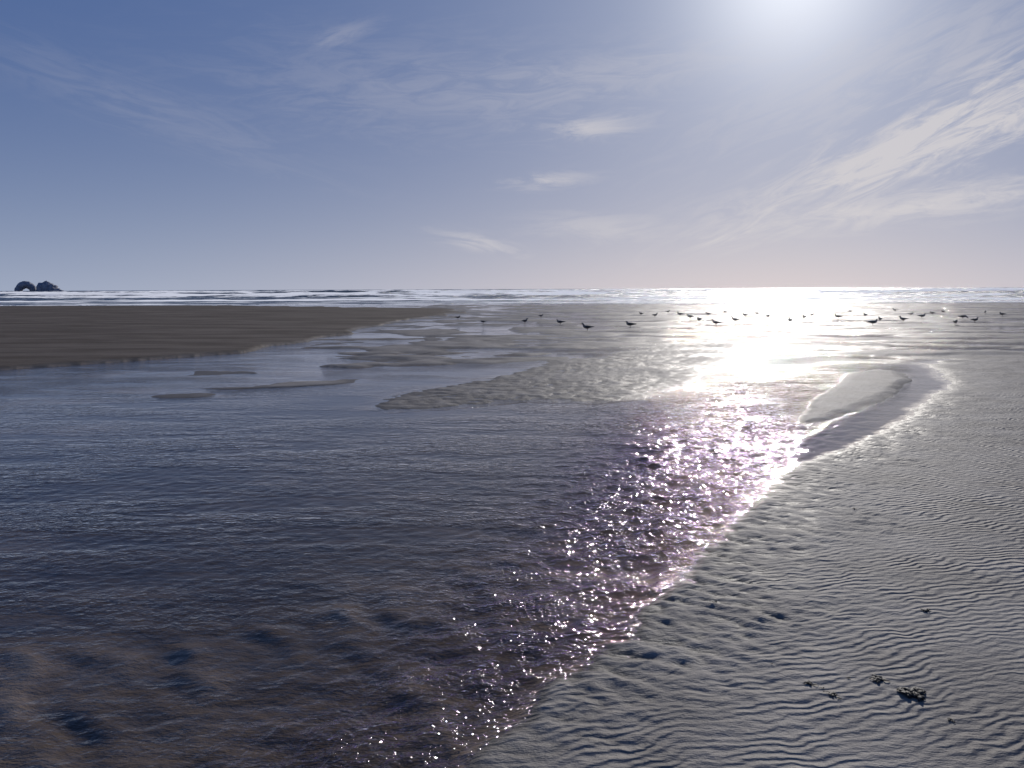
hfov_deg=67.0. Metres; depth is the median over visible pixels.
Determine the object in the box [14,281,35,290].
sea arch rock
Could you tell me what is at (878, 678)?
seaweed clump
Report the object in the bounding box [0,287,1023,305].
sea
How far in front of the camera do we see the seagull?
30.40 m
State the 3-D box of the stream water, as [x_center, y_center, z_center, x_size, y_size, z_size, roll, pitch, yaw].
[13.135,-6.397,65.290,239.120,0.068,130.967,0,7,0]
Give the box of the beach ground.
[0,303,1023,767]
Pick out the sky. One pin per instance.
(145, 144)
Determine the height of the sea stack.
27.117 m
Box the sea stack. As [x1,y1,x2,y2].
[35,280,63,290]
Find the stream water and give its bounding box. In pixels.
[0,300,1023,767]
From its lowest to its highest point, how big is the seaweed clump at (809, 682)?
0.012 m
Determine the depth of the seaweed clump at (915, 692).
3.09 m
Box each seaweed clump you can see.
[804,680,817,685]
[869,674,888,682]
[897,687,925,700]
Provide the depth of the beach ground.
4.42 m
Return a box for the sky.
[0,0,1023,290]

